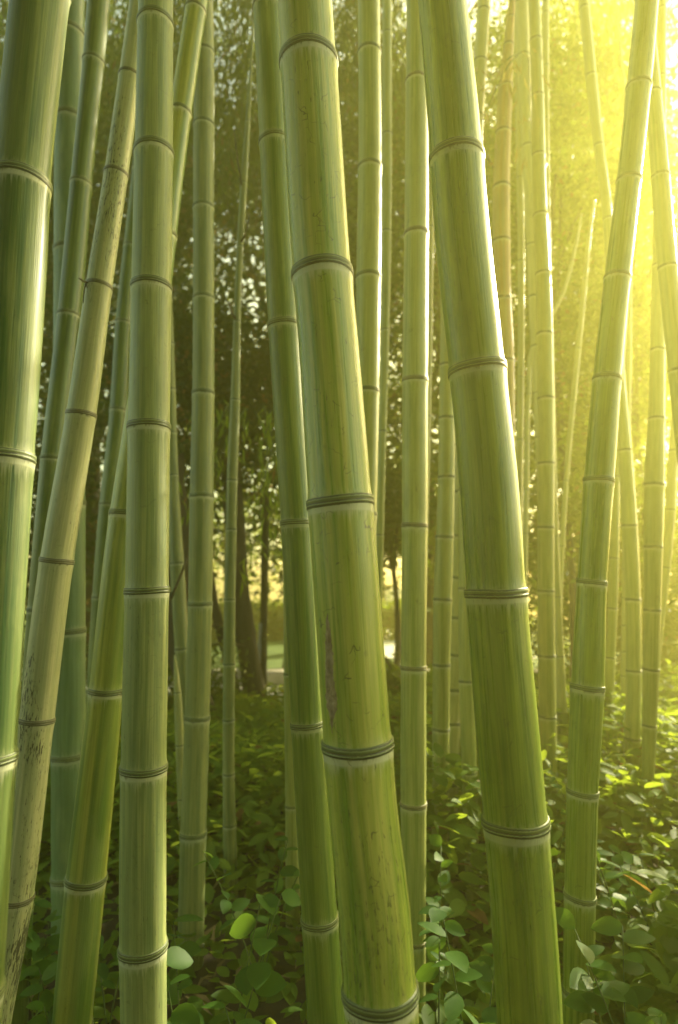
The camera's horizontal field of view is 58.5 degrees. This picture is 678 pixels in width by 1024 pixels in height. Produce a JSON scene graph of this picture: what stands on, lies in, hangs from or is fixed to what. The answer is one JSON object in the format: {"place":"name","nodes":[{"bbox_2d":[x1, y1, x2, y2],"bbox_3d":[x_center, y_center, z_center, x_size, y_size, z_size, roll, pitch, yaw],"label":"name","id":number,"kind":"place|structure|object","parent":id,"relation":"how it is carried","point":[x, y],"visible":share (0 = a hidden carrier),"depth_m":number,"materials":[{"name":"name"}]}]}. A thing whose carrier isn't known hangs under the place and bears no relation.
{"place":"outdoors","nodes":[
{"label":"outdoors","id":0,"kind":"place"},
{"bbox_2d":[0,0,677,618],"label":"sky","id":1,"kind":"structure","parent":0,"point":[273,595],"materials":[{"name":"yellow"}]},
{"bbox_2d":[21,685,659,696],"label":"path","id":2,"kind":"structure","parent":0,"point":[222,686],"depth_m":6.97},
{"bbox_2d":[22,611,676,668],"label":"lawn","id":3,"kind":"structure","parent":0,"point":[275,653],"depth_m":9.24,"materials":[{"name":"green plant"}]},
{"bbox_2d":[24,595,400,640],"bbox_3d":[-1.397,2.206,11.968,9.438,1.177,0.970,0,-7,0],"label":"hedge","id":4,"kind":"object","parent":3,"relation":"on","point":[275,626],"visible":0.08,"depth_m":11.74,"materials":[{"name":"green plant"}]},
{"bbox_2d":[185,428,282,603],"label":"broadleaf tree","id":5,"kind":"object","parent":3,"relation":"on","point":[223,542],"visible":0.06,"depth_m":13.91,"materials":[{"name":"green plant"}]},
{"bbox_2d":[276,447,437,623],"bbox_3d":[0.804,0.290,15.638,5.455,5.661,5.157,0,-7,0],"label":"broadleaf tree","id":6,"kind":"object","parent":3,"relation":"on","point":[383,591],"visible":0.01,"depth_m":15.29,"materials":[{"name":"green plant"}]},
{"bbox_2d":[28,715,677,1023],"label":"ground","id":7,"kind":"structure","parent":0,"point":[271,1010],"depth_m":2.06,"materials":[{"name":"green plant"}]},
{"bbox_2d":[0,0,71,1023],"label":"bamboo culm","id":8,"kind":"object","parent":7,"relation":"on","point":[33,55],"visible":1,"depth_m":0.94,"materials":[{"name":"green plant"}]},
{"bbox_2d":[20,962,56,1023],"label":"leafy plant","id":9,"kind":"object","parent":7,"relation":"on","point":[45,1002],"visible":0.77,"depth_m":1.38,"materials":[{"name":"green plant"}]},
{"bbox_2d":[16,900,61,1017],"bbox_3d":[-0.799,1.240,1.600,0.130,0.338,0.192,-4,-8,33],"label":"leafy plant","id":10,"kind":"object","parent":7,"relation":"on","point":[39,950],"visible":0.59,"depth_m":1.63,"materials":[{"name":"green plant"}]},
{"bbox_2d":[11,0,109,1023],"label":"bamboo culm","id":11,"kind":"object","parent":7,"relation":"on","point":[68,313],"visible":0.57,"depth_m":1.82,"materials":[{"name":"green plant"}]},
{"bbox_2d":[0,19,122,558],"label":"broadleaf tree","id":12,"kind":"object","parent":7,"relation":"on","point":[50,302],"visible":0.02,"depth_m":8.35,"materials":[{"name":"green plant"}]},
{"bbox_2d":[21,371,107,688],"bbox_3d":[-3.611,0.152,5.548,3.980,3.533,3.951,4,-8,-31],"label":"broadleaf tree","id":13,"kind":"object","parent":7,"relation":"on","point":[89,494],"visible":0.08,"depth_m":5.91,"materials":[{"name":"green plant"}]},
{"bbox_2d":[50,0,86,955],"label":"bamboo culm","id":14,"kind":"object","parent":7,"relation":"on","point":[68,731],"visible":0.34,"depth_m":2.03,"materials":[{"name":"green plant"}]},
{"bbox_2d":[2,0,137,1023],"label":"bamboo culm","id":15,"kind":"object","parent":7,"relation":"on","point":[37,717],"visible":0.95,"depth_m":1.36,"materials":[{"name":"green plant"}]},
{"bbox_2d":[95,935,118,1023],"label":"leafy plant","id":16,"kind":"object","parent":7,"relation":"on","point":[103,971],"visible":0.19,"depth_m":1.63,"materials":[{"name":"green plant"}]},
{"bbox_2d":[86,156,133,708],"bbox_3d":[-0.985,-0.736,2.807,0.237,4.647,0.081,0,-7,0],"label":"bamboo culm","id":17,"kind":"object","parent":7,"relation":"on","point":[119,386],"visible":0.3,"depth_m":2.75,"materials":[{"name":"green plant"}]},
{"bbox_2d":[51,0,207,1023],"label":"bamboo culm","id":18,"kind":"object","parent":7,"relation":"on","point":[85,878],"visible":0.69,"depth_m":1.42,"materials":[{"name":"green plant"}]},
{"bbox_2d":[0,0,262,390],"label":"broadleaf tree","id":19,"kind":"object","parent":7,"relation":"on","point":[188,242],"visible":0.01,"depth_m":9.97,"materials":[{"name":"green plant"}]},
{"bbox_2d":[0,0,274,667],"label":"broadleaf tree","id":20,"kind":"object","parent":7,"relation":"on","point":[97,179],"visible":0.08,"depth_m":7.83,"materials":[{"name":"green plant"}]},
{"bbox_2d":[117,0,174,1023],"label":"bamboo culm","id":21,"kind":"object","parent":7,"relation":"on","point":[143,937],"visible":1,"depth_m":1.19,"materials":[{"name":"green plant"}]},
{"bbox_2d":[43,182,273,720],"bbox_3d":[-1.557,-0.215,5.204,2.566,4.822,2.533,0,-7,0],"label":"leaning tree","id":22,"kind":"object","parent":7,"relation":"on","point":[183,323],"visible":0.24,"depth_m":5.20,"materials":[{"name":"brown plant"}]},
{"bbox_2d":[99,0,261,228],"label":"bamboo spray","id":23,"kind":"object","parent":22,"relation":"attached to","point":[244,59],"visible":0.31,"depth_m":4.81,"materials":[{"name":"green plant"}]},
{"bbox_2d":[53,0,183,161],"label":"bamboo spray","id":24,"kind":"object","parent":23,"relation":"attached to","point":[117,38],"visible":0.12,"depth_m":4.88,"materials":[{"name":"green plant"}]},
{"bbox_2d":[0,0,106,167],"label":"bamboo spray","id":25,"kind":"object","parent":24,"relation":"attached to","point":[4,8],"visible":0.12,"depth_m":4.96,"materials":[{"name":"green plant"}]},
{"bbox_2d":[187,80,261,227],"bbox_3d":[-0.717,-2.934,5.044,1.171,1.194,0.861,0,-7,0],"label":"tree foliage","id":26,"kind":"object","parent":23,"relation":"attached to","point":[216,112],"visible":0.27,"depth_m":5.12,"materials":[{"name":"green plant"}]},
{"bbox_2d":[169,298,186,723],"bbox_3d":[-0.846,-0.694,3.104,0.425,4.641,0.079,0,-7,0],"label":"bamboo culm","id":27,"kind":"object","parent":7,"relation":"on","point":[179,604],"visible":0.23,"depth_m":2.97,"materials":[{"name":"green plant"}]},
{"bbox_2d":[179,400,282,596],"bbox_3d":[-0.457,-0.087,3.457,0.883,1.152,0.681,-2,-7,14],"label":"bamboo spray","id":28,"kind":"object","parent":27,"relation":"attached to","point":[270,443],"visible":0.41,"depth_m":3.45,"materials":[{"name":"green plant"}]},
{"bbox_2d":[174,655,183,839],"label":"bamboo culm","id":29,"kind":"object","parent":7,"relation":"on","point":[179,728],"visible":0.59,"depth_m":2.64,"materials":[{"name":"green plant"}]},
{"bbox_2d":[86,613,273,706],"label":"broadleaf tree","id":30,"kind":"object","parent":7,"relation":"on","point":[219,680],"visible":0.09,"depth_m":5.50,"materials":[{"name":"green plant"}]},
{"bbox_2d":[86,360,281,707],"bbox_3d":[-1.377,0.235,6.152,2.450,3.522,2.054,0,-7,0],"label":"leaning tree","id":31,"kind":"object","parent":7,"relation":"on","point":[217,618],"visible":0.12,"depth_m":6.01,"materials":[{"name":"green plant"}]},
{"bbox_2d":[167,914,203,1023],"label":"leafy plant","id":32,"kind":"object","parent":7,"relation":"on","point":[179,956],"visible":0.81,"depth_m":1.31,"materials":[{"name":"green plant"}]},
{"bbox_2d":[102,250,275,713],"bbox_3d":[-1.150,-0.206,5.864,2.716,4.353,2.078,0,-7,0],"label":"leaning tree","id":33,"kind":"object","parent":7,"relation":"on","point":[245,629],"visible":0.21,"depth_m":5.74,"materials":[{"name":"brown plant"}]},
{"bbox_2d":[169,0,214,971],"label":"bamboo culm","id":34,"kind":"object","parent":7,"relation":"on","point":[193,829],"visible":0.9,"depth_m":2.08,"materials":[{"name":"green plant"}]},
{"bbox_2d":[177,346,280,688],"bbox_3d":[-0.890,0.077,6.283,2.314,3.835,2.182,0,-7,0],"label":"leaning tree","id":35,"kind":"object","parent":7,"relation":"on","point":[264,575],"visible":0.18,"depth_m":6.09,"materials":[{"name":"brown plant"}]},
{"bbox_2d":[202,1001,261,1023],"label":"leafy plant","id":36,"kind":"object","parent":7,"relation":"on","point":[215,1005],"visible":1,"depth_m":1.11,"materials":[{"name":"green plant"}]},
{"bbox_2d":[222,16,253,901],"bbox_3d":[-0.436,-0.388,2.560,0.096,3.900,0.066,3,-7,-22],"label":"bamboo culm","id":37,"kind":"object","parent":7,"relation":"on","point":[229,831],"visible":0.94,"depth_m":2.48,"materials":[{"name":"green plant"}]},
{"bbox_2d":[191,836,299,1007],"bbox_3d":[-0.232,1.162,1.705,0.343,0.518,0.161,0,-7,0],"label":"leafy plant","id":38,"kind":"object","parent":7,"relation":"on","point":[236,905],"visible":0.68,"depth_m":1.73,"materials":[{"name":"green plant"}]},
{"bbox_2d":[258,623,261,663],"bbox_3d":[-0.799,1.642,6.048,0.104,1.056,0.057,0,-7,0],"label":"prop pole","id":39,"kind":"object","parent":7,"relation":"on","point":[259,637],"visible":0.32,"depth_m":6.07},
{"bbox_2d":[224,888,300,1023],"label":"leafy plant","id":40,"kind":"object","parent":7,"relation":"on","point":[262,979],"visible":0.98,"depth_m":1.35,"materials":[{"name":"green plant"}]},
{"bbox_2d":[93,0,440,668],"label":"broadleaf tree","id":41,"kind":"object","parent":7,"relation":"on","point":[233,232],"visible":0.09,"depth_m":8.04,"materials":[{"name":"green plant"}]},
{"bbox_2d":[283,573,300,931],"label":"bamboo culm","id":42,"kind":"object","parent":7,"relation":"on","point":[290,831],"visible":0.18,"depth_m":2.17,"materials":[{"name":"green plant"}]},
{"bbox_2d":[252,0,344,1023],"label":"bamboo culm","id":43,"kind":"object","parent":7,"relation":"on","point":[319,920],"visible":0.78,"depth_m":1.29,"materials":[{"name":"green plant"}]},
{"bbox_2d":[175,0,490,321],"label":"broadleaf tree","id":44,"kind":"object","parent":7,"relation":"on","point":[259,236],"visible":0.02,"depth_m":10.36,"materials":[{"name":"green plant"}]},
{"bbox_2d":[21,669,664,684],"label":"path kerb","id":45,"kind":"structure","parent":7,"relation":"on","point":[275,676],"depth_m":7.18,"materials":[{"name":"stone"}]},
{"bbox_2d":[277,0,419,1023],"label":"bamboo culm","id":46,"kind":"object","parent":7,"relation":"on","point":[380,984],"visible":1,"depth_m":0.89,"materials":[{"name":"green plant"}]},
{"bbox_2d":[19,657,677,809],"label":"undergrowth","id":47,"kind":"object","parent":7,"relation":"on","point":[251,729],"visible":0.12,"depth_m":4.08,"materials":[{"name":"green plant"}]},
{"bbox_2d":[30,692,677,1023],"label":"leafy ground cover","id":48,"kind":"object","parent":7,"relation":"on","point":[266,824],"visible":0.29,"depth_m":2.15,"materials":[{"name":"green plant"}]},
{"bbox_2d":[340,0,381,980],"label":"bamboo culm","id":49,"kind":"object","parent":7,"relation":"on","point":[368,276],"visible":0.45,"depth_m":2.05,"materials":[{"name":"green plant"}]},
{"bbox_2d":[376,0,391,611],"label":"bamboo culm","id":50,"kind":"object","parent":7,"relation":"on","point":[386,231],"visible":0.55,"depth_m":3.16,"materials":[{"name":"green plant"}]},
{"bbox_2d":[386,589,401,605],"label":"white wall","id":51,"kind":"structure","parent":7,"relation":"on","point":[391,598],"depth_m":15.70,"materials":[{"name":"paint"}]},
{"bbox_2d":[214,8,595,666],"bbox_3d":[1.056,-2.781,8.795,5.500,10.124,4.839,0,-7,0],"label":"broadleaf tree","id":52,"kind":"object","parent":7,"relation":"on","point":[352,202],"visible":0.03,"depth_m":8.00,"materials":[{"name":"green plant"}]},
{"bbox_2d":[378,415,437,676],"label":"broadleaf tree","id":53,"kind":"object","parent":7,"relation":"on","point":[392,518],"visible":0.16,"depth_m":6.84,"materials":[{"name":"green plant"}]},
{"bbox_2d":[385,646,432,700],"bbox_3d":[0.269,1.585,5.633,1.342,0.716,1.319,0,-7,0],"label":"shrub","id":54,"kind":"object","parent":7,"relation":"on","point":[392,681],"visible":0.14,"depth_m":5.60,"materials":[{"name":"green plant"}]},
{"bbox_2d":[400,0,428,1012],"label":"bamboo culm","id":55,"kind":"object","parent":7,"relation":"on","point":[413,665],"visible":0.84,"depth_m":1.79,"materials":[{"name":"green plant"}]},
{"bbox_2d":[427,132,433,564],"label":"bamboo culm","id":56,"kind":"object","parent":7,"relation":"on","point":[430,263],"visible":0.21,"depth_m":3.24,"materials":[{"name":"green plant"}]},
{"bbox_2d":[415,834,454,1023],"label":"leafy plant","id":57,"kind":"object","parent":7,"relation":"on","point":[426,972],"visible":0.86,"depth_m":1.55,"materials":[{"name":"green plant"}]},
{"bbox_2d":[432,301,454,867],"bbox_3d":[0.472,-0.748,2.708,0.203,4.649,0.084,0,-7,0],"label":"bamboo culm","id":58,"kind":"object","parent":7,"relation":"on","point":[442,595],"visible":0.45,"depth_m":2.56,"materials":[{"name":"green plant"}]},
{"bbox_2d":[345,10,568,506],"bbox_3d":[1.009,-1.686,5.501,1.803,7.155,2.176,-4,-8,32],"label":"broadleaf tree","id":59,"kind":"object","parent":7,"relation":"on","point":[398,260],"visible":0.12,"depth_m":5.47,"materials":[{"name":"green plant"}]},
{"bbox_2d":[332,0,406,187],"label":"bamboo spray","id":60,"kind":"object","parent":59,"relation":"attached to","point":[343,11],"visible":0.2,"depth_m":4.97,"materials":[{"name":"green plant"}]},
{"bbox_2d":[336,0,405,162],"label":"bamboo spray","id":61,"kind":"object","parent":59,"relation":"attached to","point":[401,70],"visible":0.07,"depth_m":5.43,"materials":[{"name":"green plant"}]},
{"bbox_2d":[417,908,496,1023],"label":"leafy plant","id":62,"kind":"object","parent":7,"relation":"on","point":[479,971],"visible":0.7,"depth_m":1.33,"materials":[{"name":"green plant"}]},
{"bbox_2d":[448,0,489,859],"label":"bamboo culm","id":63,"kind":"object","parent":7,"relation":"on","point":[482,32],"visible":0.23,"depth_m":2.76,"materials":[{"name":"green plant"}]},
{"bbox_2d":[458,475,479,902],"bbox_3d":[0.518,-0.767,2.559,0.095,4.650,0.067,0,-7,0],"label":"bamboo culm","id":64,"kind":"object","parent":7,"relation":"on","point":[468,735],"visible":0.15,"depth_m":2.36,"materials":[{"name":"green plant"}]},
{"bbox_2d":[418,0,562,1023],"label":"bamboo culm","id":65,"kind":"object","parent":7,"relation":"on","point":[515,822],"visible":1,"depth_m":0.96,"materials":[{"name":"green plant"}]},
{"bbox_2d":[492,0,515,443],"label":"bamboo culm","id":66,"kind":"object","parent":7,"relation":"on","point":[501,244],"visible":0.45,"depth_m":2.86,"materials":[{"name":"green plant"}]},
{"bbox_2d":[348,0,677,653],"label":"broadleaf tree","id":67,"kind":"object","parent":7,"relation":"on","point":[578,423],"visible":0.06,"depth_m":7.64,"materials":[{"name":"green plant"}]},
{"bbox_2d":[514,23,524,521],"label":"bamboo culm","id":68,"kind":"object","parent":7,"relation":"on","point":[521,325],"visible":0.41,"depth_m":3.56,"materials":[{"name":"green plant"}]},
{"bbox_2d":[515,0,556,731],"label":"bamboo culm","id":69,"kind":"object","parent":7,"relation":"on","point":[522,24],"visible":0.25,"depth_m":3.53,"materials":[{"name":"green plant"}]},
{"bbox_2d":[528,0,557,863],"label":"bamboo culm","id":70,"kind":"object","parent":7,"relation":"on","point":[547,716],"visible":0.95,"depth_m":2.84,"materials":[{"name":"green plant"}]},
{"bbox_2d":[475,48,553,173],"bbox_3d":[0.803,-1.913,2.929,0.492,0.669,0.470,0,-7,0],"label":"bamboo spray","id":71,"kind":"object","parent":70,"relation":"attached to","point":[497,71],"visible":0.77,"depth_m":2.89,"materials":[{"name":"green plant"}]},
{"bbox_2d":[522,213,581,586],"bbox_3d":[1.305,-0.130,3.742,0.572,3.668,0.049,0,-7,0],"label":"bamboo culm","id":72,"kind":"object","parent":7,"relation":"on","point":[526,477],"visible":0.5,"depth_m":3.77,"materials":[{"name":"green plant"}]},
{"bbox_2d":[427,439,677,673],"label":"broadleaf tree","id":73,"kind":"object","parent":7,"relation":"on","point":[669,637],"visible":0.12,"depth_m":6.04,"materials":[{"name":"green plant"}]},
{"bbox_2d":[542,0,568,824],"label":"bamboo culm","id":74,"kind":"object","parent":7,"relation":"on","point":[561,696],"visible":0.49,"depth_m":3.19,"materials":[{"name":"green plant"}]},
{"bbox_2d":[436,0,677,682],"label":"broadleaf tree","id":75,"kind":"object","parent":7,"relation":"on","point":[564,376],"visible":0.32,"depth_m":4.82,"materials":[{"name":"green plant"}]},
{"bbox_2d":[551,809,565,899],"bbox_3d":[0.657,1.185,1.996,0.279,0.540,0.405,1,-7,-12],"label":"leafy plant","id":76,"kind":"object","parent":7,"relation":"on","point":[558,876],"visible":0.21,"depth_m":1.92,"materials":[{"name":"green plant"}]},
{"bbox_2d":[559,199,595,602],"bbox_3d":[1.388,-0.135,3.541,0.405,3.629,0.039,0,-7,0],"label":"bamboo culm","id":77,"kind":"object","parent":7,"relation":"on","point":[572,413],"visible":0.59,"depth_m":3.59,"materials":[{"name":"green plant"}]},
{"bbox_2d":[510,0,677,574],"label":"broadleaf tree","id":78,"kind":"object","parent":7,"relation":"on","point":[675,111],"visible":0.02,"depth_m":8.42,"materials":[{"name":"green plant"}]},
{"bbox_2d":[511,16,677,700],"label":"broadleaf tree","id":79,"kind":"object","parent":7,"relation":"on","point":[639,412],"visible":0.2,"depth_m":5.25,"materials":[{"name":"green plant"}]},
{"bbox_2d":[549,776,647,949],"bbox_3d":[0.786,1.137,1.824,0.228,0.595,0.321,0,-7,0],"label":"leafy plant","id":80,"kind":"object","parent":7,"relation":"on","point":[614,901],"visible":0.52,"depth_m":1.82,"materials":[{"name":"green plant"}]},
{"bbox_2d":[561,0,658,1023],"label":"bamboo culm","id":81,"kind":"object","parent":7,"relation":"on","point":[587,689],"visible":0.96,"depth_m":1.58,"materials":[{"name":"green plant"}]},
{"bbox_2d":[578,0,641,849],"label":"bamboo culm","id":82,"kind":"object","parent":7,"relation":"on","point":[633,600],"visible":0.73,"depth_m":3.00,"materials":[{"name":"green plant"}]},
{"bbox_2d":[555,907,666,1023],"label":"leafy plant","id":83,"kind":"object","parent":7,"relation":"on","point":[565,919],"visible":0.97,"depth_m":1.27,"materials":[{"name":"green plant"}]},
{"bbox_2d":[604,323,626,792],"bbox_3d":[1.634,-0.878,3.428,0.540,5.077,0.052,0,-7,0],"label":"bamboo culm","id":84,"kind":"object","parent":7,"relation":"on","point":[611,633],"visible":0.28,"depth_m":3.25,"materials":[{"name":"green plant"}]},
{"bbox_2d":[563,916,677,1023],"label":"leafy plant","id":85,"kind":"object","parent":7,"relation":"on","point":[580,981],"visible":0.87,"depth_m":1.34,"materials":[{"name":"green plant"}]},
{"bbox_2d":[567,450,677,666],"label":"broadleaf tree","id":86,"kind":"object","parent":7,"relation":"on","point":[667,621],"visible":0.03,"depth_m":6.42,"materials":[{"name":"green plant"}]},
{"bbox_2d":[615,0,631,762],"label":"bamboo culm","id":87,"kind":"object","parent":7,"relation":"on","point":[628,393],"visible":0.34,"depth_m":3.81,"materials":[{"name":"green plant"}]},
{"bbox_2d":[609,845,677,938],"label":"leafy plant","id":88,"kind":"object","parent":7,"relation":"on","point":[631,901],"visible":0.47,"depth_m":1.72,"materials":[{"name":"green plant"}]},
{"bbox_2d":[641,0,666,869],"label":"bamboo culm","id":89,"kind":"object","parent":7,"relation":"on","point":[653,499],"visible":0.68,"depth_m":2.59,"materials":[{"name":"green plant"}]},
{"bbox_2d":[647,40,677,463],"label":"bamboo culm","id":90,"kind":"object","parent":7,"relation":"on","point":[666,254],"visible":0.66,"depth_m":2.00,"materials":[{"name":"plant"}]},
{"bbox_2d":[659,409,677,676],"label":"bamboo culm","id":91,"kind":"object","parent":7,"relation":"on","point":[671,488],"visible":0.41,"depth_m":3.40,"materials":[{"name":"green plant"}]},
{"bbox_2d":[383,629,536,657],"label":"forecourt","id":92,"kind":"structure","parent":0,"point":[389,645],"depth_m":10.26,"materials":[{"name":"beige"}]},
{"bbox_2d":[467,0,677,185],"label":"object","id":93,"kind":"object","parent":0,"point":[597,40],"visible":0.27,"depth_m":5.34,"materials":[{"name":"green plant"}]}
]}

